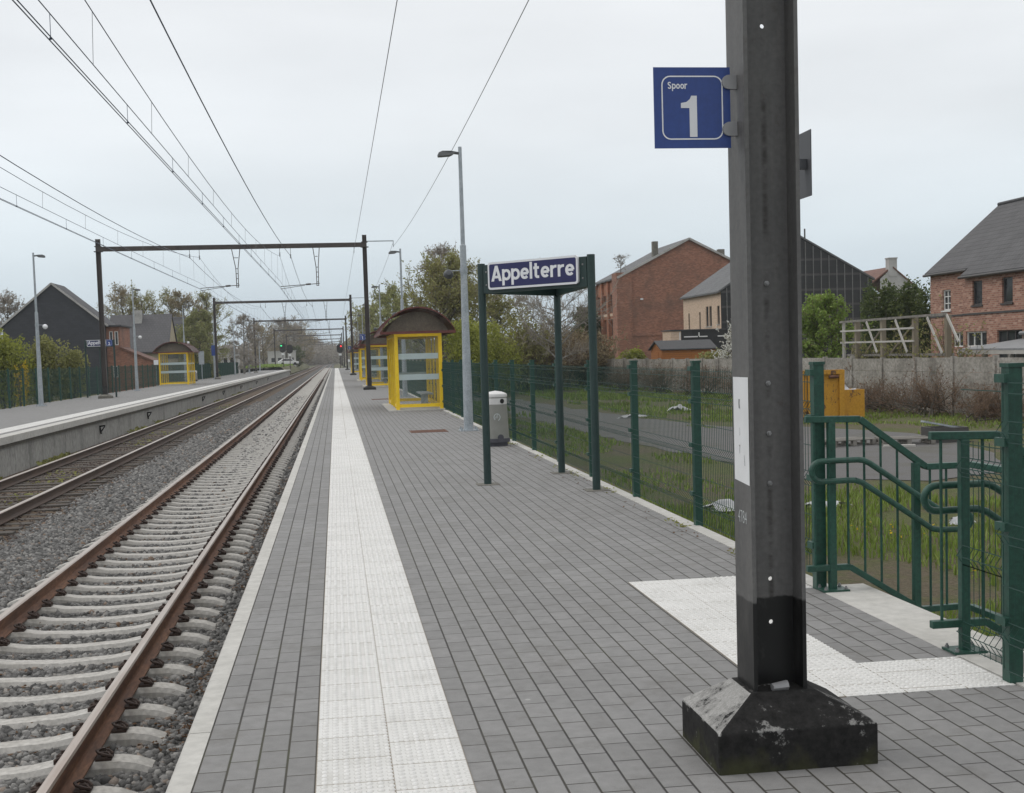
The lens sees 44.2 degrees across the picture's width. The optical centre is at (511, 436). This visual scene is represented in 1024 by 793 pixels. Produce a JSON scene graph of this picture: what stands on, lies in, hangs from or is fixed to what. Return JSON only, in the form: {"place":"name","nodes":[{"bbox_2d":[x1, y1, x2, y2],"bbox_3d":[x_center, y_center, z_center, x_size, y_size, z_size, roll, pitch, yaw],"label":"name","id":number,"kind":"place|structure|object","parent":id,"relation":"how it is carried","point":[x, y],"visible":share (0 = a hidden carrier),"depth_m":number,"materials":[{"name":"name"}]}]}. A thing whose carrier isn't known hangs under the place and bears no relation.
{"place":"outdoors","nodes":[
{"label":"outdoors","id":0,"kind":"place"},
{"bbox_2d":[240,363,309,373],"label":"embankment","id":1,"kind":"structure","parent":0,"point":[303,366],"depth_m":283.81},
{"bbox_2d":[263,314,308,353],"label":"tree","id":2,"kind":"object","parent":1,"relation":"on","point":[285,324],"visible":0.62,"depth_m":320.33,"materials":[{"name":"grey plant"}]},
{"bbox_2d":[0,360,1023,635],"bbox_3d":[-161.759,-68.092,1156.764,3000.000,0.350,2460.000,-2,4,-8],"label":"ground","id":3,"kind":"structure","parent":0,"point":[844,576],"depth_m":20.23,"materials":[{"name":"plant"}]},
{"bbox_2d":[0,289,24,338],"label":"tree","id":4,"kind":"object","parent":3,"relation":"on","point":[6,309],"visible":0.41,"depth_m":130.17,"materials":[{"name":"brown plant"}]},
{"bbox_2d":[0,328,36,408],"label":"shrub","id":5,"kind":"object","parent":3,"relation":"on","point":[11,358],"visible":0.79,"depth_m":70.54,"materials":[{"name":"green plant"}]},
{"bbox_2d":[22,334,74,404],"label":"shrub","id":6,"kind":"object","parent":3,"relation":"on","point":[49,358],"visible":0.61,"depth_m":71.88,"materials":[{"name":"green plant"}]},
{"bbox_2d":[0,283,131,396],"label":"gable house","id":7,"kind":"structure","parent":3,"relation":"on","point":[66,314],"depth_m":108.38,"materials":[{"name":"stone"}]},
{"bbox_2d":[54,340,90,399],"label":"shrub","id":8,"kind":"object","parent":3,"relation":"on","point":[75,358],"visible":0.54,"depth_m":72.76,"materials":[{"name":"green plant"}]},
{"bbox_2d":[103,280,155,319],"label":"tree","id":9,"kind":"object","parent":3,"relation":"on","point":[121,294],"visible":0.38,"depth_m":160.97,"materials":[{"name":"green plant"}]},
{"bbox_2d":[97,280,166,318],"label":"tree","id":10,"kind":"object","parent":3,"relation":"on","point":[151,304],"visible":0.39,"depth_m":159.72,"materials":[{"name":"green plant"}]},
{"bbox_2d":[119,346,162,390],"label":"brick outbuilding","id":11,"kind":"structure","parent":3,"relation":"on","point":[127,358],"depth_m":109.87,"materials":[{"name":"red brick"}]},
{"bbox_2d":[110,310,178,384],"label":"tiled house","id":12,"kind":"structure","parent":3,"relation":"on","point":[154,331],"depth_m":127.66,"materials":[{"name":"tile"}]},
{"bbox_2d":[0,370,290,477],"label":"platform","id":13,"kind":"structure","parent":3,"relation":"on","point":[30,435],"depth_m":46.93,"materials":[{"name":"concrete"}]},
{"bbox_2d":[32,253,47,405],"bbox_3d":[-20.041,-4.529,53.669,0.685,6.500,0.400,-2,4,-8],"label":"platform lamp","id":14,"kind":"object","parent":13,"relation":"on","point":[40,382],"visible":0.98,"depth_m":53.64,"materials":[{"name":"metal"}]},
{"bbox_2d":[84,339,116,397],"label":"station sign","id":15,"kind":"object","parent":13,"relation":"on","point":[91,343],"visible":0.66,"depth_m":65.49,"materials":[{"name":"metal"}]},
{"bbox_2d":[0,362,238,408],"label":"fence","id":16,"kind":"object","parent":13,"relation":"on","point":[224,368],"visible":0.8,"depth_m":69.48,"materials":[{"name":"green metal"}]},
{"bbox_2d":[132,288,141,390],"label":"platform lamp","id":17,"kind":"object","parent":13,"relation":"on","point":[136,366],"visible":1,"depth_m":79.73,"materials":[{"name":"metal"}]},
{"bbox_2d":[152,342,199,385],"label":"waiting shelter","id":18,"kind":"object","parent":13,"relation":"on","point":[166,349],"visible":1,"depth_m":95.97,"materials":[{"name":"metal"}]},
{"bbox_2d":[0,365,323,545],"bbox_3d":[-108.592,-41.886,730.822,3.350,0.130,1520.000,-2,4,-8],"label":"trackbed","id":19,"kind":"structure","parent":3,"relation":"on","point":[237,400],"depth_m":38.33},
{"bbox_2d":[0,434,192,541],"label":"ballast stones","id":20,"kind":"object","parent":19,"relation":"on","point":[85,470],"visible":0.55,"depth_m":28.62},
{"bbox_2d":[0,388,251,479],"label":"weeds","id":21,"kind":"object","parent":19,"relation":"on","point":[62,455],"visible":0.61,"depth_m":36.79,"materials":[{"name":"green plant"}]},
{"bbox_2d":[0,364,323,540],"bbox_3d":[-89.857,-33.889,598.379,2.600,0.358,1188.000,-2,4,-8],"label":"railway track","id":22,"kind":"structure","parent":19,"relation":"on","point":[9,513],"depth_m":31.65,"materials":[{"name":"metal"}]},
{"bbox_2d":[0,364,333,792],"bbox_3d":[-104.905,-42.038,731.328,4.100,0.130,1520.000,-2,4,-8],"label":"trackbed","id":23,"kind":"structure","parent":3,"relation":"on","point":[286,391],"depth_m":14.05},
{"bbox_2d":[0,479,286,758],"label":"leaf litter","id":24,"kind":"object","parent":23,"relation":"on","point":[188,725],"visible":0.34,"depth_m":10.84,"materials":[{"name":"brown plant"}]},
{"bbox_2d":[0,395,320,792],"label":"ballast stones","id":25,"kind":"object","parent":23,"relation":"on","point":[177,462],"visible":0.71,"depth_m":14.36,"materials":[{"name":"gravel"}]},
{"bbox_2d":[0,363,332,792],"bbox_3d":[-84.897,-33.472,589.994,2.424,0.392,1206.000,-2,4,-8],"label":"railway track","id":26,"kind":"structure","parent":23,"relation":"on","point":[80,756],"depth_m":12.83,"materials":[{"name":"concrete"}]},
{"bbox_2d":[151,286,194,315],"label":"tree","id":27,"kind":"object","parent":3,"relation":"on","point":[165,294],"visible":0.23,"depth_m":163.80,"materials":[{"name":"green plant"}]},
{"bbox_2d":[164,288,211,341],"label":"tree","id":28,"kind":"object","parent":3,"relation":"on","point":[179,304],"visible":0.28,"depth_m":161.83,"materials":[{"name":"green plant"}]},
{"bbox_2d":[177,308,231,380],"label":"willow","id":29,"kind":"object","parent":3,"relation":"on","point":[204,324],"visible":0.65,"depth_m":135.70,"materials":[{"name":"green plant"}]},
{"bbox_2d":[186,289,234,362],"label":"tree","id":30,"kind":"object","parent":3,"relation":"on","point":[207,304],"visible":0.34,"depth_m":167.31,"materials":[{"name":"green plant"}]},
{"bbox_2d":[222,313,267,373],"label":"tree","id":31,"kind":"object","parent":3,"relation":"on","point":[240,318],"visible":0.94,"depth_m":172.03,"materials":[{"name":"plant"}]},
{"bbox_2d":[242,316,290,369],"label":"tree","id":32,"kind":"object","parent":3,"relation":"on","point":[262,330],"visible":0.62,"depth_m":310.93,"materials":[{"name":"brown plant"}]},
{"bbox_2d":[342,298,391,356],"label":"tree","id":33,"kind":"object","parent":3,"relation":"on","point":[372,304],"visible":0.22,"depth_m":181.77,"materials":[{"name":"green plant"}]},
{"bbox_2d":[209,332,550,368],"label":"distant wood","id":34,"kind":"object","parent":3,"relation":"on","point":[325,354],"visible":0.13,"depth_m":563.44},
{"bbox_2d":[352,280,417,360],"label":"tree","id":35,"kind":"object","parent":3,"relation":"on","point":[388,292],"visible":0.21,"depth_m":148.16,"materials":[{"name":"green plant"}]},
{"bbox_2d":[370,289,412,360],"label":"tree","id":36,"kind":"object","parent":3,"relation":"on","point":[386,310],"visible":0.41,"depth_m":116.93,"materials":[{"name":"green plant"}]},
{"bbox_2d":[410,241,471,367],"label":"tree","id":37,"kind":"object","parent":3,"relation":"on","point":[438,250],"visible":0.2,"depth_m":97.99,"materials":[{"name":"green plant"}]},
{"bbox_2d":[381,247,518,373],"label":"tree","id":38,"kind":"object","parent":3,"relation":"on","point":[436,289],"visible":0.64,"depth_m":93.08,"materials":[{"name":"green plant"}]},
{"bbox_2d":[442,314,494,394],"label":"shrub","id":39,"kind":"object","parent":3,"relation":"on","point":[456,343],"visible":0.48,"depth_m":71.59,"materials":[{"name":"green plant"}]},
{"bbox_2d":[423,283,530,357],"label":"tree","id":40,"kind":"object","parent":3,"relation":"on","point":[498,303],"visible":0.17,"depth_m":102.77,"materials":[{"name":"green plant"}]},
{"bbox_2d":[472,318,523,392],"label":"shrub","id":41,"kind":"object","parent":3,"relation":"on","point":[497,351],"visible":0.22,"depth_m":75.58,"materials":[{"name":"green plant"}]},
{"bbox_2d":[487,303,564,391],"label":"shrub","id":42,"kind":"object","parent":3,"relation":"on","point":[527,351],"visible":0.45,"depth_m":78.98,"materials":[{"name":"green plant"}]},
{"bbox_2d":[513,301,588,389],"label":"shrub","id":43,"kind":"object","parent":3,"relation":"on","point":[579,356],"visible":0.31,"depth_m":80.38,"materials":[{"name":"green plant"}]},
{"bbox_2d":[490,276,619,364],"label":"tree","id":44,"kind":"object","parent":3,"relation":"on","point":[538,303],"visible":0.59,"depth_m":76.50,"materials":[{"name":"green plant"}]},
{"bbox_2d":[402,382,732,416],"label":"grass","id":45,"kind":"structure","parent":3,"relation":"on","point":[619,405],"depth_m":58.71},
{"bbox_2d":[537,315,613,387],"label":"shrub","id":46,"kind":"object","parent":3,"relation":"on","point":[581,361],"visible":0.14,"depth_m":83.84,"materials":[{"name":"green plant"}]},
{"bbox_2d":[165,368,1023,792],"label":"platform","id":47,"kind":"structure","parent":3,"relation":"on","point":[419,614],"depth_m":6.94,"materials":[{"name":"concrete"}]},
{"bbox_2d":[94,235,393,398],"bbox_3d":[-13.438,-6.117,64.248,15.040,8.000,0.600,-2,4,-8],"label":"overhead gantry","id":48,"kind":"object","parent":47,"relation":"on","point":[362,244],"visible":0.95,"depth_m":63.88,"materials":[{"name":"metal"}]},
{"bbox_2d":[49,0,326,345],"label":"carrier wire","id":49,"kind":"object","parent":48,"relation":"hanging from","point":[175,137],"visible":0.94,"depth_m":23.55,"materials":[{"name":"black metal"}]},
{"bbox_2d":[12,0,320,340],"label":"contact wire","id":50,"kind":"object","parent":49,"relation":"hanging from","point":[123,119],"visible":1,"depth_m":17.91,"materials":[{"name":"black metal"}]},
{"bbox_2d":[38,0,316,332],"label":"auxiliary wire","id":51,"kind":"object","parent":49,"relation":"hanging from","point":[140,120],"visible":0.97,"depth_m":19.43,"materials":[{"name":"black metal"}]},
{"bbox_2d":[150,0,317,321],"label":"feeder wire","id":52,"kind":"object","parent":48,"relation":"hanging from","point":[213,123],"visible":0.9,"depth_m":24.50,"materials":[{"name":"black metal"}]},
{"bbox_2d":[212,295,363,378],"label":"overhead gantry","id":53,"kind":"object","parent":47,"relation":"on","point":[269,301],"visible":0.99,"depth_m":124.09,"materials":[{"name":"metal"}]},
{"bbox_2d":[253,316,352,372],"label":"overhead gantry","id":54,"kind":"object","parent":47,"relation":"on","point":[256,371],"visible":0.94,"depth_m":184.48,"materials":[{"name":"metal"}]},
{"bbox_2d":[353,340,385,380],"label":"waiting shelter","id":55,"kind":"object","parent":47,"relation":"on","point":[374,378],"visible":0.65,"depth_m":90.69,"materials":[{"name":"metal"}]},
{"bbox_2d":[357,331,400,386],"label":"waiting shelter","id":56,"kind":"object","parent":47,"relation":"on","point":[377,342],"visible":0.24,"depth_m":70.00,"materials":[{"name":"metal"}]},
{"bbox_2d":[388,249,409,396],"bbox_3d":[-4.638,-4.656,51.922,0.685,6.070,0.400,-2,4,-8],"label":"platform lamp","id":57,"kind":"object","parent":47,"relation":"on","point":[404,382],"visible":0.69,"depth_m":51.92,"materials":[{"name":"metal"}]},
{"bbox_2d":[374,306,455,411],"bbox_3d":[-3.213,-2.511,40.971,2.290,3.132,6.065,-2,4,-8],"label":"waiting shelter","id":58,"kind":"object","parent":47,"relation":"on","point":[425,323],"visible":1,"depth_m":38.43,"materials":[{"name":"metal"}]},
{"bbox_2d":[437,147,478,431],"bbox_3d":[-1.166,-3.140,27.110,0.685,6.070,0.400,-2,4,-8],"label":"platform lamp","id":59,"kind":"object","parent":47,"relation":"on","point":[467,387],"visible":1,"depth_m":27.10,"materials":[{"name":"metal"}]},
{"bbox_2d":[489,391,509,446],"bbox_3d":[-0.286,-0.320,22.549,0.490,0.985,0.490,-2,4,-8],"label":"litter bin","id":60,"kind":"object","parent":47,"relation":"on","point":[499,431],"visible":0.81,"depth_m":22.36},
{"bbox_2d":[476,254,610,491],"bbox_3d":[0.234,-0.763,15.828,1.428,2.812,2.540,-2,4,-8],"label":"station sign","id":61,"kind":"object","parent":47,"relation":"on","point":[557,277],"visible":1,"depth_m":15.35,"materials":[{"name":"metal"}]},
{"bbox_2d":[356,359,826,589],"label":"fence","id":62,"kind":"object","parent":47,"relation":"on","point":[815,372],"visible":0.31,"depth_m":13.83,"materials":[{"name":"green metal"}]},
{"bbox_2d":[682,0,877,775],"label":"catenary mast","id":63,"kind":"object","parent":47,"relation":"on","point":[747,720],"visible":0.98,"depth_m":4.97,"materials":[{"name":"metal"}]},
{"bbox_2d":[653,67,737,148],"bbox_3d":[0.713,-1.277,4.908,0.329,0.310,0.024,-2,4,-8],"label":"track sign","id":64,"kind":"object","parent":63,"relation":"attached to","point":[691,107],"visible":1,"depth_m":4.91,"materials":[{"name":"blue metal"}]},
{"bbox_2d":[799,129,811,198],"bbox_3d":[1.131,-1.130,5.309,0.162,0.270,0.280,-2,4,-8],"label":"sign plate","id":65,"kind":"object","parent":63,"relation":"attached to","point":[805,152],"visible":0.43,"depth_m":5.23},
{"bbox_2d":[628,576,1015,697],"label":"tactile paving","id":66,"kind":"structure","parent":47,"relation":"on","point":[704,609],"depth_m":6.48,"materials":[{"name":"tile"}]},
{"bbox_2d":[812,583,1023,672],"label":"landing slab","id":67,"kind":"structure","parent":47,"relation":"attached to","point":[911,619],"depth_m":7.51,"materials":[{"name":"concrete"}]},
{"bbox_2d":[804,416,972,611],"bbox_3d":[2.500,0.640,8.396,1.141,1.586,0.180,-2,4,-8],"label":"stair railing","id":68,"kind":"object","parent":67,"relation":"on","point":[832,567],"visible":0.84,"depth_m":8.36,"materials":[{"name":"metal"}]},
{"bbox_2d":[920,431,1023,654],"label":"stair railing","id":69,"kind":"object","parent":67,"relation":"on","point":[963,491],"visible":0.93,"depth_m":6.59,"materials":[{"name":"metal"}]},
{"bbox_2d":[955,363,1023,683],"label":"fence","id":70,"kind":"object","parent":47,"relation":"on","point":[1009,618],"visible":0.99,"depth_m":5.95,"materials":[{"name":"green metal"}]},
{"bbox_2d":[573,325,629,384],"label":"shrub","id":71,"kind":"object","parent":3,"relation":"on","point":[603,362],"visible":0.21,"depth_m":84.60,"materials":[{"name":"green plant"}]},
{"bbox_2d":[586,359,645,390],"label":"bramble thicket","id":72,"kind":"object","parent":3,"relation":"on","point":[619,376],"visible":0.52,"depth_m":75.29,"materials":[{"name":"brown plant"}]},
{"bbox_2d":[629,357,689,393],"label":"bramble thicket","id":73,"kind":"object","parent":3,"relation":"on","point":[656,379],"visible":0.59,"depth_m":68.09,"materials":[{"name":"brown plant"}]},
{"bbox_2d":[596,237,729,358],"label":"brick building","id":74,"kind":"structure","parent":3,"relation":"on","point":[654,286],"depth_m":119.57,"materials":[{"name":"red brick"}]},
{"bbox_2d":[648,339,717,367],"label":"garden shed","id":75,"kind":"structure","parent":3,"relation":"on","point":[680,349],"depth_m":84.41,"materials":[{"name":"wood"}]},
{"bbox_2d":[661,328,730,354],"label":"annex","id":76,"kind":"object","parent":3,"relation":"on","point":[715,336],"visible":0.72,"depth_m":89.06,"materials":[{"name":"black brick"}]},
{"bbox_2d":[672,352,725,395],"bbox_3d":[9.340,-3.094,62.082,3.508,2.359,4.184,0,4,21],"label":"bramble thicket","id":77,"kind":"object","parent":3,"relation":"on","point":[706,382],"visible":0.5,"depth_m":62.10,"materials":[{"name":"brown plant"}]},
{"bbox_2d":[710,321,731,378],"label":"shrub","id":78,"kind":"object","parent":3,"relation":"on","point":[727,346],"visible":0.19,"depth_m":68.16,"materials":[{"name":"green plant"}]},
{"bbox_2d":[474,406,1023,496],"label":"grass","id":79,"kind":"structure","parent":3,"relation":"on","point":[960,419],"depth_m":35.37,"materials":[{"name":"plant"}]},
{"bbox_2d":[680,229,874,370],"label":"half clad house","id":80,"kind":"structure","parent":3,"relation":"on","point":[707,303],"depth_m":92.97,"materials":[{"name":"beige brick"}]},
{"bbox_2d":[603,355,1023,415],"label":"concrete wall","id":81,"kind":"structure","parent":3,"relation":"on","point":[872,369],"depth_m":45.55,"materials":[{"name":"concrete"}]},
{"bbox_2d":[803,369,864,417],"bbox_3d":[9.848,-1.406,41.174,2.420,1.530,2.750,-2,4,-8],"label":"waste skip","id":82,"kind":"object","parent":3,"relation":"on","point":[839,400],"visible":0.45,"depth_m":39.98,"materials":[{"name":"metal"}]},
{"bbox_2d":[802,289,875,357],"bbox_3d":[14.398,-4.231,57.489,3.481,4.876,4.128,-5,5,-39],"label":"tree","id":83,"kind":"object","parent":3,"relation":"on","point":[816,314],"visible":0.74,"depth_m":56.90,"materials":[{"name":"green plant"}]},
{"bbox_2d":[840,321,903,370],"bbox_3d":[14.873,-3.102,52.432,4.061,3.293,2.968,1,4,33],"label":"climbing shrub","id":84,"kind":"object","parent":3,"relation":"on","point":[872,351],"visible":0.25,"depth_m":51.84,"materials":[{"name":"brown plant"}]},
{"bbox_2d":[836,359,928,412],"bbox_3d":[12.818,-1.402,44.461,3.496,2.825,4.950,-2,4,-8],"label":"bramble thicket","id":85,"kind":"object","parent":3,"relation":"on","point":[869,405],"visible":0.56,"depth_m":44.11,"materials":[{"name":"brown plant"}]},
{"bbox_2d":[859,278,905,358],"bbox_3d":[19.088,-5.349,64.994,2.474,5.890,2.166,0,4,25],"label":"conifer","id":86,"kind":"object","parent":3,"relation":"on","point":[889,301],"visible":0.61,"depth_m":64.59,"materials":[{"name":"green plant"}]},
{"bbox_2d":[863,257,924,352],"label":"white house","id":87,"kind":"structure","parent":3,"relation":"on","point":[891,273],"depth_m":114.28,"materials":[{"name":"red tile"}]},
{"bbox_2d":[839,313,959,383],"bbox_3d":[14.898,-2.851,48.779,0.440,3.525,10.537,-2,4,-8],"label":"timber trellis","id":88,"kind":"object","parent":3,"relation":"on","point":[948,330],"visible":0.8,"depth_m":48.30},
{"bbox_2d":[877,311,940,385],"bbox_3d":[15.391,-3.029,48.900,2.541,3.563,2.945,-2,4,-8],"label":"climbing shrub","id":89,"kind":"object","parent":3,"relation":"on","point":[901,352],"visible":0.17,"depth_m":48.92,"materials":[{"name":"brown plant"}]},
{"bbox_2d":[894,274,924,385],"bbox_3d":[20.402,-5.416,65.494,1.927,5.909,2.496,-2,4,-8],"label":"conifer","id":90,"kind":"object","parent":3,"relation":"on","point":[910,299],"visible":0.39,"depth_m":64.74,"materials":[{"name":"green plant"}]},
{"bbox_2d":[860,357,977,417],"bbox_3d":[13.475,-1.260,41.087,3.877,2.830,4.936,-2,4,-8],"label":"bramble thicket","id":91,"kind":"object","parent":3,"relation":"on","point":[929,401],"visible":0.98,"depth_m":40.63,"materials":[{"name":"brown plant"}]},
{"bbox_2d":[915,277,930,371],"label":"conifer","id":92,"kind":"object","parent":3,"relation":"on","point":[926,297],"visible":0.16,"depth_m":65.65,"materials":[{"name":"green plant"}]},
{"bbox_2d":[909,295,990,387],"bbox_3d":[15.832,-3.098,45.614,3.050,4.112,2.976,-1,4,13],"label":"climbing shrub","id":93,"kind":"object","parent":3,"relation":"on","point":[942,346],"visible":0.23,"depth_m":45.69,"materials":[{"name":"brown plant"}]},
{"bbox_2d":[922,197,1023,388],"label":"brick house","id":94,"kind":"structure","parent":3,"relation":"on","point":[975,274],"depth_m":53.73,"materials":[{"name":"red brick"}]},
{"bbox_2d":[967,331,986,346],"bbox_3d":[19.701,-4.104,53.313,0.060,0.650,1.750,-2,4,-8],"label":"window","id":95,"kind":"structure","parent":94,"relation":"in","point":[983,334],"depth_m":53.42,"materials":[{"name":"white glass"}]},
{"bbox_2d":[1000,277,1013,304],"bbox_3d":[19.933,-5.840,50.695,0.200,1.100,0.940,-2,4,-8],"label":"window","id":96,"kind":"structure","parent":94,"relation":"in","point":[1008,281],"depth_m":50.80,"materials":[{"name":"black glass"}]},
{"bbox_2d":[999,329,1021,357],"bbox_3d":[20.088,-3.369,50.706,0.060,1.800,1.900,-2,4,-8],"label":"window","id":97,"kind":"structure","parent":94,"relation":"in","point":[1004,335],"depth_m":50.95,"materials":[{"name":"grey glass"}]},
{"bbox_2d":[935,366,1023,422],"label":"bramble thicket","id":98,"kind":"object","parent":3,"relation":"on","point":[985,403],"visible":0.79,"depth_m":37.05,"materials":[{"name":"brown plant"}]},
{"bbox_2d":[957,338,1023,372],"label":"veranda","id":99,"kind":"object","parent":3,"relation":"on","point":[1010,348],"visible":0.42,"depth_m":45.05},
{"bbox_2d":[988,636,1023,651],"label":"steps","id":100,"kind":"structure","parent":3,"relation":"on","point":[997,638],"depth_m":8.34,"materials":[{"name":"concrete"}]},
{"bbox_2d":[970,461,1000,619],"bbox_3d":[4.211,0.799,8.453,2.221,1.321,0.450,-2,4,-8],"label":"stair railing","id":101,"kind":"object","parent":100,"relation":"on","point":[975,608],"visible":0.19,"depth_m":8.31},
{"bbox_2d":[0,0,1023,345],"label":"sky","id":102,"kind":"structure","parent":0,"point":[913,110],"materials":[{"name":"white"}]},
{"bbox_2d":[448,387,1000,480],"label":"path","id":103,"kind":"structure","parent":0,"point":[926,452],"depth_m":28.92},
{"bbox_2d":[825,437,875,446],"bbox_3d":[7.799,0.133,29.626,1.200,0.144,0.800,-3,4,-22],"label":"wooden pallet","id":104,"kind":"object","parent":103,"relation":"on","point":[853,441],"visible":0.54,"depth_m":29.47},
{"bbox_2d":[874,435,935,444],"bbox_3d":[9.177,0.099,29.513,1.200,0.144,0.800,-2,4,1],"label":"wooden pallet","id":105,"kind":"object","parent":103,"relation":"on","point":[907,439],"visible":0.67,"depth_m":29.38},
{"bbox_2d":[919,425,970,442],"bbox_3d":[10.236,-0.043,29.855,0.920,0.360,0.760,-2,4,-8],"label":"wooden crate","id":106,"kind":"object","parent":103,"relation":"on","point":[925,430],"visible":0.45,"depth_m":29.54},
{"bbox_2d":[641,483,1001,635],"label":"grass","id":107,"kind":"structure","parent":0,"point":[876,521],"depth_m":15.70,"materials":[{"name":"plant"}]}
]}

